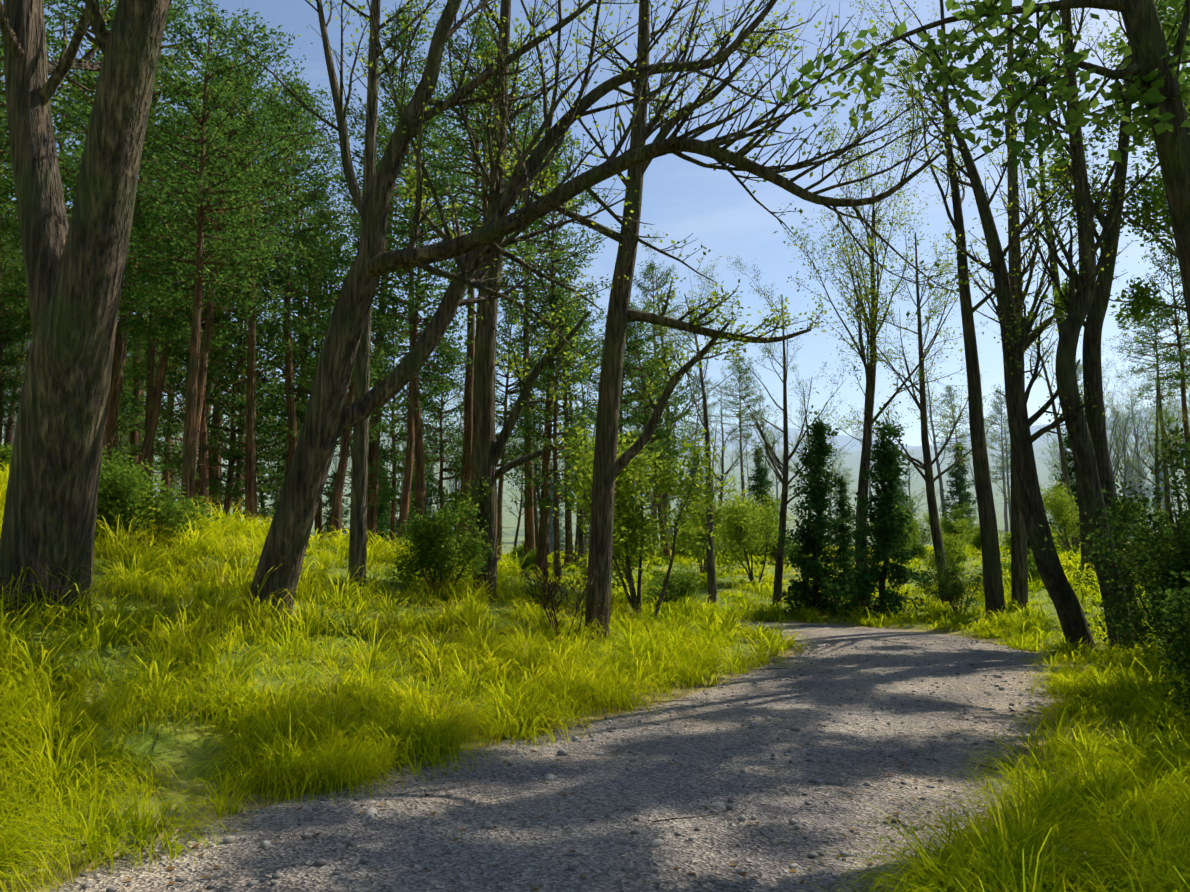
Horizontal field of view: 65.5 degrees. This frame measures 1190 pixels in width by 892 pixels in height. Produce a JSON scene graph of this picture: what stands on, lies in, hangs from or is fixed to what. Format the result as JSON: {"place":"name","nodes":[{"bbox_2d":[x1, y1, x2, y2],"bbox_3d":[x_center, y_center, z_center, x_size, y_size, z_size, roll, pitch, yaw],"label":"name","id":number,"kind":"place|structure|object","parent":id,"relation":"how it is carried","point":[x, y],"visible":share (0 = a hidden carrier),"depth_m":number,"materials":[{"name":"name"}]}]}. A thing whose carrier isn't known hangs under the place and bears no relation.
{"place":"outdoors","nodes":[
{"label":"outdoors","id":0,"kind":"place"},
{"bbox_2d":[46,620,1062,891],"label":"gravel road","id":1,"kind":"structure","parent":0,"point":[536,846],"depth_m":5.33,"materials":[{"name":"grey gravel"}]},
{"bbox_2d":[80,638,1070,891],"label":"road pebbles","id":2,"kind":"object","parent":1,"relation":"on","point":[658,842],"visible":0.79,"depth_m":5.75,"materials":[{"name":"grey gravel"}]},
{"bbox_2d":[0,387,1189,891],"bbox_3d":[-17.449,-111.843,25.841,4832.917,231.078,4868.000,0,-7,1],"label":"ground","id":3,"kind":"structure","parent":0,"point":[508,539],"depth_m":9.45,"materials":[{"name":"green plant"}]},
{"bbox_2d":[0,204,31,383],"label":"tree","id":4,"kind":"object","parent":3,"relation":"on","point":[3,264],"visible":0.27,"depth_m":32.99,"materials":[{"name":"green plant"}]},
{"bbox_2d":[0,254,32,430],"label":"pine tree","id":5,"kind":"object","parent":3,"relation":"on","point":[11,360],"visible":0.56,"depth_m":36.17,"materials":[{"name":"green plant"}]},
{"bbox_2d":[0,0,105,438],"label":"pine tree","id":6,"kind":"object","parent":3,"relation":"on","point":[6,186],"visible":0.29,"depth_m":22.80,"materials":[{"name":"green plant"}]},
{"bbox_2d":[0,89,131,426],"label":"pine tree","id":7,"kind":"object","parent":3,"relation":"on","point":[16,311],"visible":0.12,"depth_m":30.86,"materials":[{"name":"green plant"}]},
{"bbox_2d":[0,0,169,619],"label":"forked oak tree","id":8,"kind":"object","parent":3,"relation":"on","point":[74,271],"visible":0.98,"depth_m":7.39,"materials":[{"name":"brown plant"}]},
{"bbox_2d":[23,295,161,470],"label":"pine tree","id":9,"kind":"object","parent":3,"relation":"on","point":[121,424],"visible":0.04,"depth_m":39.40,"materials":[{"name":"green plant"}]},
{"bbox_2d":[0,1,214,470],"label":"pine tree","id":10,"kind":"object","parent":3,"relation":"on","point":[66,168],"visible":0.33,"depth_m":22.40,"materials":[{"name":"green plant"}]},
{"bbox_2d":[43,0,224,153],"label":"pine tree","id":11,"kind":"object","parent":3,"relation":"on","point":[162,60],"visible":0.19,"depth_m":28.60,"materials":[{"name":"green plant"}]},
{"bbox_2d":[64,123,212,507],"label":"pine tree","id":12,"kind":"object","parent":3,"relation":"on","point":[150,366],"visible":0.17,"depth_m":30.63,"materials":[{"name":"green plant"}]},
{"bbox_2d":[50,0,241,472],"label":"pine tree","id":13,"kind":"object","parent":3,"relation":"on","point":[120,347],"visible":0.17,"depth_m":35.03,"materials":[{"name":"green plant"}]},
{"bbox_2d":[95,443,225,545],"bbox_3d":[-5.069,0.596,10.370,1.528,1.290,1.658,-6,-9,42],"label":"green bush","id":14,"kind":"object","parent":3,"relation":"on","point":[124,491],"visible":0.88,"depth_m":10.06,"materials":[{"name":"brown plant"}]},
{"bbox_2d":[118,313,230,498],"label":"pine tree","id":15,"kind":"object","parent":3,"relation":"on","point":[163,466],"visible":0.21,"depth_m":47.82,"materials":[{"name":"green plant"}]},
{"bbox_2d":[112,100,272,507],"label":"pine tree","id":16,"kind":"object","parent":3,"relation":"on","point":[148,441],"visible":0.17,"depth_m":27.02,"materials":[{"name":"green plant"}]},
{"bbox_2d":[121,144,297,520],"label":"pine tree","id":17,"kind":"object","parent":3,"relation":"on","point":[203,461],"visible":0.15,"depth_m":26.67,"materials":[{"name":"green plant"}]},
{"bbox_2d":[122,160,300,442],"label":"spring tree","id":18,"kind":"object","parent":3,"relation":"on","point":[183,410],"visible":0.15,"depth_m":34.08,"materials":[{"name":"green plant"}]},
{"bbox_2d":[126,0,308,512],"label":"pine tree","id":19,"kind":"object","parent":3,"relation":"on","point":[188,468],"visible":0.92,"depth_m":17.78,"materials":[{"name":"green plant"}]},
{"bbox_2d":[123,61,313,487],"bbox_3d":[-8.924,-2.771,21.582,4.035,13.538,4.121,-3,-8,25],"label":"pine tree","id":20,"kind":"object","parent":3,"relation":"on","point":[206,335],"visible":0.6,"depth_m":21.78,"materials":[{"name":"green plant"}]},
{"bbox_2d":[153,72,297,521],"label":"pine tree","id":21,"kind":"object","parent":3,"relation":"on","point":[216,472],"visible":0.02,"depth_m":38.41,"materials":[{"name":"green plant"}]},
{"bbox_2d":[141,241,318,518],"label":"pine tree","id":22,"kind":"object","parent":3,"relation":"on","point":[228,491],"visible":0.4,"depth_m":28.47,"materials":[{"name":"green plant"}]},
{"bbox_2d":[179,213,303,523],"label":"pine tree","id":23,"kind":"object","parent":3,"relation":"on","point":[239,464],"visible":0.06,"depth_m":37.10,"materials":[{"name":"green plant"}]},
{"bbox_2d":[148,7,344,522],"bbox_3d":[-9.011,-3.611,24.260,4.989,15.890,4.914,-1,-7,12],"label":"pine tree","id":24,"kind":"object","parent":3,"relation":"on","point":[250,467],"visible":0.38,"depth_m":24.22,"materials":[{"name":"green plant"}]},
{"bbox_2d":[197,350,298,527],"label":"pine tree","id":25,"kind":"object","parent":3,"relation":"on","point":[262,496],"visible":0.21,"depth_m":41.56,"materials":[{"name":"green plant"}]},
{"bbox_2d":[205,72,360,467],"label":"pine tree","id":26,"kind":"object","parent":3,"relation":"on","point":[311,194],"visible":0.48,"depth_m":28.76,"materials":[{"name":"green plant"}]},
{"bbox_2d":[240,195,360,501],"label":"pine tree","id":27,"kind":"object","parent":3,"relation":"on","point":[308,337],"visible":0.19,"depth_m":33.13,"materials":[{"name":"green plant"}]},
{"bbox_2d":[246,74,356,538],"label":"pine tree","id":28,"kind":"object","parent":3,"relation":"on","point":[302,213],"visible":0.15,"depth_m":41.47,"materials":[{"name":"green plant"}]},
{"bbox_2d":[221,250,390,540],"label":"pine tree","id":29,"kind":"object","parent":3,"relation":"on","point":[318,516],"visible":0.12,"depth_m":34.01,"materials":[{"name":"green plant"}]},
{"bbox_2d":[241,189,381,426],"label":"pine tree","id":30,"kind":"object","parent":3,"relation":"on","point":[331,201],"visible":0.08,"depth_m":48.59,"materials":[{"name":"green plant"}]},
{"bbox_2d":[283,150,435,543],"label":"pine tree","id":31,"kind":"object","parent":3,"relation":"on","point":[339,485],"visible":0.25,"depth_m":19.82,"materials":[{"name":"green plant"}]},
{"bbox_2d":[376,437,397,548],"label":"spruce tree","id":32,"kind":"object","parent":3,"relation":"on","point":[381,524],"visible":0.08,"depth_m":51.38,"materials":[{"name":"green plant"}]},
{"bbox_2d":[337,0,442,594],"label":"slim tree","id":33,"kind":"object","parent":3,"relation":"on","point":[358,524],"visible":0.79,"depth_m":10.50,"materials":[{"name":"brown plant"}]},
{"bbox_2d":[309,0,471,547],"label":"pine tree","id":34,"kind":"object","parent":3,"relation":"on","point":[373,454],"visible":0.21,"depth_m":35.99,"materials":[{"name":"green plant"}]},
{"bbox_2d":[346,305,455,546],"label":"pine tree","id":35,"kind":"object","parent":3,"relation":"on","point":[393,460],"visible":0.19,"depth_m":43.50,"materials":[{"name":"green plant"}]},
{"bbox_2d":[329,80,481,539],"bbox_3d":[-5.411,-3.406,27.517,4.694,15.481,4.516,1,-7,-9],"label":"pine tree","id":36,"kind":"object","parent":3,"relation":"on","point":[420,497],"visible":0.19,"depth_m":27.31,"materials":[{"name":"green plant"}]},
{"bbox_2d":[341,157,483,549],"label":"pine tree","id":37,"kind":"object","parent":3,"relation":"on","point":[420,291],"visible":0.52,"depth_m":21.29,"materials":[{"name":"green plant"}]},
{"bbox_2d":[376,474,503,593],"bbox_3d":[-1.787,1.104,11.332,1.484,1.602,1.325,9,-5,-38],"label":"green bush","id":38,"kind":"object","parent":3,"relation":"on","point":[439,539],"visible":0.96,"depth_m":11.21,"materials":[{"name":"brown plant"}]},
{"bbox_2d":[388,337,496,557],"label":"pine tree","id":39,"kind":"object","parent":3,"relation":"on","point":[458,459],"visible":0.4,"depth_m":37.18,"materials":[{"name":"green plant"}]},
{"bbox_2d":[392,2,560,535],"bbox_3d":[-4.415,-5.571,33.092,5.966,20.921,5.574,-5,-8,34],"label":"pine tree","id":40,"kind":"object","parent":3,"relation":"on","point":[468,420],"visible":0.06,"depth_m":33.28,"materials":[{"name":"green plant"}]},
{"bbox_2d":[385,24,572,555],"bbox_3d":[-2.612,-3.252,23.021,4.690,14.839,4.587,-2,-7,14],"label":"pine tree","id":41,"kind":"object","parent":3,"relation":"on","point":[483,140],"visible":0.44,"depth_m":23.08,"materials":[{"name":"green plant"}]},
{"bbox_2d":[398,0,600,601],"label":"straight tree","id":42,"kind":"object","parent":3,"relation":"on","point":[488,448],"visible":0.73,"depth_m":11.73,"materials":[{"name":"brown plant"}]},
{"bbox_2d":[442,296,560,562],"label":"pine tree","id":43,"kind":"object","parent":3,"relation":"on","point":[504,458],"visible":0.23,"depth_m":50.38,"materials":[{"name":"green plant"}]},
{"bbox_2d":[451,93,597,556],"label":"pine tree","id":44,"kind":"object","parent":3,"relation":"on","point":[529,542],"visible":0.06,"depth_m":41.43,"materials":[{"name":"green plant"}]},
{"bbox_2d":[495,285,603,577],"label":"pine tree","id":45,"kind":"object","parent":3,"relation":"on","point":[556,297],"visible":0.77,"depth_m":28.85,"materials":[{"name":"green plant"}]},
{"bbox_2d":[497,131,619,575],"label":"pine tree","id":46,"kind":"object","parent":3,"relation":"on","point":[542,543],"visible":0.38,"depth_m":30.46,"materials":[{"name":"green plant"}]},
{"bbox_2d":[508,544,611,644],"bbox_3d":[-0.378,1.733,10.671,1.229,1.230,1.158,0,-7,4],"label":"bare shrub","id":47,"kind":"object","parent":3,"relation":"on","point":[550,590],"visible":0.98,"depth_m":10.58,"materials":[{"name":"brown plant"}]},
{"bbox_2d":[513,243,608,564],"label":"pine tree","id":48,"kind":"object","parent":3,"relation":"on","point":[568,535],"visible":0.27,"depth_m":38.46,"materials":[{"name":"green plant"}]},
{"bbox_2d":[0,449,1189,891],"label":"grass tufts","id":49,"kind":"object","parent":3,"relation":"on","point":[1138,803],"visible":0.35,"depth_m":7.02,"materials":[{"name":"green plant"}]},
{"bbox_2d":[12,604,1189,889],"bbox_3d":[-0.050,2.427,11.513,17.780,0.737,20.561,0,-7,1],"label":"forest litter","id":50,"kind":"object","parent":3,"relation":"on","point":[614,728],"visible":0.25,"depth_m":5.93,"materials":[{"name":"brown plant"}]},
{"bbox_2d":[205,0,1007,617],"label":"leaning tree","id":51,"kind":"object","parent":3,"relation":"on","point":[329,420],"visible":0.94,"depth_m":8.91,"materials":[{"name":"brown plant"}]},
{"bbox_2d":[562,317,677,561],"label":"pine tree","id":52,"kind":"object","parent":3,"relation":"on","point":[620,430],"visible":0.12,"depth_m":39.55,"materials":[{"name":"green plant"}]},
{"bbox_2d":[582,299,710,563],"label":"pine tree","id":53,"kind":"object","parent":3,"relation":"on","point":[631,343],"visible":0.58,"depth_m":32.84,"materials":[{"name":"green plant"}]},
{"bbox_2d":[542,403,753,621],"bbox_3d":[0.564,1.056,13.455,3.163,3.024,3.044,6,-10,-26],"label":"sapling bush","id":54,"kind":"object","parent":3,"relation":"on","point":[625,523],"visible":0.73,"depth_m":13.47,"materials":[{"name":"green plant"}]},
{"bbox_2d":[478,0,831,642],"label":"roadside tree","id":55,"kind":"object","parent":3,"relation":"on","point":[608,467],"visible":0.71,"depth_m":11.13,"materials":[{"name":"brown plant"}]},
{"bbox_2d":[630,261,700,547],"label":"pine tree","id":56,"kind":"object","parent":3,"relation":"on","point":[644,289],"visible":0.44,"depth_m":69.45,"materials":[{"name":"green plant"}]},
{"bbox_2d":[641,561,705,606],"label":"undergrowth","id":57,"kind":"object","parent":3,"relation":"on","point":[682,586],"visible":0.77,"depth_m":15.77,"materials":[{"name":"green plant"}]},
{"bbox_2d":[597,231,752,554],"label":"spring tree","id":58,"kind":"object","parent":3,"relation":"on","point":[667,410],"visible":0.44,"depth_m":49.38,"materials":[{"name":"green plant"}]},
{"bbox_2d":[640,251,740,605],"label":"tree","id":59,"kind":"object","parent":3,"relation":"on","point":[711,580],"visible":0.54,"depth_m":22.81,"materials":[{"name":"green plant"}]},
{"bbox_2d":[676,370,725,494],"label":"pine tree","id":60,"kind":"object","parent":3,"relation":"on","point":[709,406],"visible":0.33,"depth_m":93.91,"materials":[{"name":"green plant"}]},
{"bbox_2d":[665,487,758,572],"bbox_3d":[3.585,2.725,29.108,2.790,2.667,2.685,-13,-13,39],"label":"shrub","id":61,"kind":"object","parent":3,"relation":"on","point":[721,514],"visible":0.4,"depth_m":28.81,"materials":[{"name":"green plant"}]},
{"bbox_2d":[683,364,766,549],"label":"spring tree","id":62,"kind":"object","parent":3,"relation":"on","point":[721,463],"visible":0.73,"depth_m":61.58,"materials":[{"name":"green plant"}]},
{"bbox_2d":[711,352,772,503],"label":"pine tree","id":63,"kind":"object","parent":3,"relation":"on","point":[748,377],"visible":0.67,"depth_m":78.46,"materials":[{"name":"green plant"}]},
{"bbox_2d":[713,485,797,581],"bbox_3d":[4.386,2.530,26.208,2.894,2.766,2.785,5,-11,-43],"label":"shrub","id":64,"kind":"object","parent":3,"relation":"on","point":[747,515],"visible":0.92,"depth_m":26.19,"materials":[{"name":"green plant"}]},
{"bbox_2d":[745,437,786,536],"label":"spruce tree","id":65,"kind":"object","parent":3,"relation":"on","point":[759,478],"visible":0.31,"depth_m":62.95,"materials":[{"name":"green plant"}]},
{"bbox_2d":[715,256,850,607],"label":"spring tree","id":66,"kind":"object","parent":3,"relation":"on","point":[778,575],"visible":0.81,"depth_m":22.25,"materials":[{"name":"brown plant"}]},
{"bbox_2d":[773,391,854,615],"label":"spruce tree","id":67,"kind":"object","parent":3,"relation":"on","point":[812,537],"visible":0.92,"depth_m":21.24,"materials":[{"name":"green plant"}]},
{"bbox_2d":[768,364,862,524],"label":"spring tree","id":68,"kind":"object","parent":3,"relation":"on","point":[793,367],"visible":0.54,"depth_m":56.17,"materials":[{"name":"green plant"}]},
{"bbox_2d":[822,464,871,603],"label":"spruce tree","id":69,"kind":"object","parent":3,"relation":"on","point":[843,550],"visible":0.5,"depth_m":22.08,"materials":[{"name":"green plant"}]},
{"bbox_2d":[827,401,933,619],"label":"spruce tree","id":70,"kind":"object","parent":3,"relation":"on","point":[887,538],"visible":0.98,"depth_m":19.96,"materials":[{"name":"green plant"}]},
{"bbox_2d":[784,57,983,610],"bbox_3d":[7.310,-3.252,22.607,4.482,14.316,5.714,-5,-9,38],"label":"fan tree","id":71,"kind":"object","parent":3,"relation":"on","point":[870,374],"visible":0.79,"depth_m":21.78,"materials":[{"name":"brown plant"}]},
{"bbox_2d":[815,229,996,605],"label":"spring tree","id":72,"kind":"object","parent":3,"relation":"on","point":[930,480],"visible":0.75,"depth_m":21.21,"materials":[{"name":"brown plant"}]},
{"bbox_2d":[903,346,959,519],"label":"spring tree","id":73,"kind":"object","parent":3,"relation":"on","point":[937,462],"visible":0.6,"depth_m":82.90,"materials":[{"name":"green plant"}]},
{"bbox_2d":[820,0,1070,616],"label":"spring tree","id":74,"kind":"object","parent":3,"relation":"on","point":[993,582],"visible":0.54,"depth_m":18.71,"materials":[{"name":"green plant"}]},
{"bbox_2d":[922,526,973,571],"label":"shrub","id":75,"kind":"object","parent":3,"relation":"on","point":[956,550],"visible":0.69,"depth_m":26.29,"materials":[{"name":"green plant"}]},
{"bbox_2d":[928,385,983,533],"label":"pine tree","id":76,"kind":"object","parent":3,"relation":"on","point":[952,396],"visible":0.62,"depth_m":99.96,"materials":[{"name":"green plant"}]},
{"bbox_2d":[937,437,977,545],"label":"spruce tree","id":77,"kind":"object","parent":3,"relation":"on","point":[958,485],"visible":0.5,"depth_m":70.58,"materials":[{"name":"green plant"}]},
{"bbox_2d":[910,548,1007,615],"bbox_3d":[7.542,2.832,19.173,2.088,1.457,1.380,0,-7,1],"label":"dark bush","id":78,"kind":"object","parent":3,"relation":"on","point":[942,583],"visible":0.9,"depth_m":19.04,"materials":[{"name":"green plant"}]},
{"bbox_2d":[940,501,977,544],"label":"shrub","id":79,"kind":"object","parent":3,"relation":"on","point":[946,524],"visible":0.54,"depth_m":45.87,"materials":[{"name":"green plant"}]},
{"bbox_2d":[775,0,1189,332],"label":"broadleaf tree","id":80,"kind":"object","parent":3,"relation":"on","point":[1161,96],"visible":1,"depth_m":6.25,"materials":[{"name":"green plant"}]},
{"bbox_2d":[873,5,1103,650],"bbox_3d":[5.835,-1.550,13.766,3.428,9.713,2.248,0,-7,1],"label":"curved tree","id":81,"kind":"object","parent":3,"relation":"on","point":[1069,610],"visible":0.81,"depth_m":13.80,"materials":[{"name":"brown plant"}]},
{"bbox_2d":[984,384,1010,543],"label":"pine tree","id":82,"kind":"object","parent":3,"relation":"on","point":[999,410],"visible":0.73,"depth_m":86.99,"materials":[{"name":"green plant"}]},
{"bbox_2d":[949,0,1077,608],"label":"tan tree","id":83,"kind":"object","parent":3,"relation":"on","point":[1019,574],"visible":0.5,"depth_m":18.87,"materials":[{"name":"brown plant"}]},
{"bbox_2d":[985,418,1060,533],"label":"spring tree","id":84,"kind":"object","parent":3,"relation":"on","point":[1007,480],"visible":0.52,"depth_m":82.53,"materials":[{"name":"green plant"}]},
{"bbox_2d":[981,288,1082,548],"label":"spring tree","id":85,"kind":"object","parent":3,"relation":"on","point":[1063,460],"visible":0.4,"depth_m":37.57,"materials":[{"name":"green plant"}]},
{"bbox_2d":[1010,476,1079,551],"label":"shrub","id":86,"kind":"object","parent":3,"relation":"on","point":[1057,503],"visible":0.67,"depth_m":34.47,"materials":[{"name":"green plant"}]},
{"bbox_2d":[966,8,1152,570],"bbox_3d":[12.812,-4.434,26.211,4.217,15.872,5.493,2,-7,-14],"label":"spring tree","id":87,"kind":"object","parent":3,"relation":"on","point":[1083,536],"visible":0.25,"depth_m":25.94,"materials":[{"name":"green plant"}]},
{"bbox_2d":[1046,392,1084,543],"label":"spruce tree","id":88,"kind":"object","parent":3,"relation":"on","point":[1069,458],"visible":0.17,"depth_m":53.83,"materials":[{"name":"green plant"}]},
{"bbox_2d":[978,0,1183,651],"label":"curved tree","id":89,"kind":"object","parent":3,"relation":"on","point":[1088,440],"visible":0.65,"depth_m":13.45,"materials":[{"name":"brown plant"}]},
{"bbox_2d":[1024,0,1189,339],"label":"broadleaf tree","id":90,"kind":"object","parent":3,"relation":"on","point":[1141,298],"visible":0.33,"depth_m":16.82,"materials":[{"name":"green plant"}]},
{"bbox_2d":[1039,434,1189,654],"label":"dark bush","id":91,"kind":"object","parent":3,"relation":"on","point":[1108,556],"visible":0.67,"depth_m":9.08,"materials":[{"name":"green plant"}]},
{"bbox_2d":[1080,340,1150,501],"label":"spring tree","id":92,"kind":"object","parent":3,"relation":"on","point":[1118,434],"visible":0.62,"depth_m":72.23,"materials":[{"name":"green plant"}]},
{"bbox_2d":[1067,503,1186,645],"bbox_3d":[7.113,1.656,11.566,1.877,2.166,1.933,1,-7,-11],"label":"dark bush","id":93,"kind":"object","parent":3,"relation":"on","point":[1126,582],"visible":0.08,"depth_m":11.64,"materials":[{"name":"green plant"}]},
{"bbox_2d":[1105,373,1162,537],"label":"spring tree","id":94,"kind":"object","parent":3,"relation":"on","point":[1125,463],"visible":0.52,"depth_m":75.41,"materials":[{"name":"green plant"}]},
{"bbox_2d":[1084,467,1189,687],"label":"dark bush","id":95,"kind":"object","parent":3,"relation":"on","point":[1183,560],"visible":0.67,"depth_m":8.44,"materials":[{"name":"green plant"}]},
{"bbox_2d":[1106,292,1189,537],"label":"pine tree","id":96,"kind":"object","parent":3,"relation":"on","point":[1142,368],"visible":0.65,"depth_m":64.37,"materials":[{"name":"green plant"}]},
{"bbox_2d":[1115,243,1189,512],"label":"pine tree","id":97,"kind":"object","parent":3,"relation":"on","point":[1176,322],"visible":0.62,"depth_m":42.88,"materials":[{"name":"green plant"}]},
{"bbox_2d":[1124,338,1189,535],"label":"spring tree","id":98,"kind":"object","parent":3,"relation":"on","point":[1156,449],"visible":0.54,"depth_m":57.90,"materials":[{"name":"green plant"}]},
{"bbox_2d":[1133,571,1189,732],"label":"dark bush","id":99,"kind":"object","parent":3,"relation":"on","point":[1180,607],"visible":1,"depth_m":6.75,"materials":[{"name":"green plant"}]},
{"bbox_2d":[1145,414,1189,538],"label":"tree","id":100,"kind":"object","parent":3,"relation":"on","point":[1175,453],"visible":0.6,"depth_m":11.96,"materials":[{"name":"green plant"}]},
{"bbox_2d":[0,0,1189,445],"label":"sky","id":101,"kind":"structure","parent":0,"point":[682,198],"materials":[{"name":"blue"}]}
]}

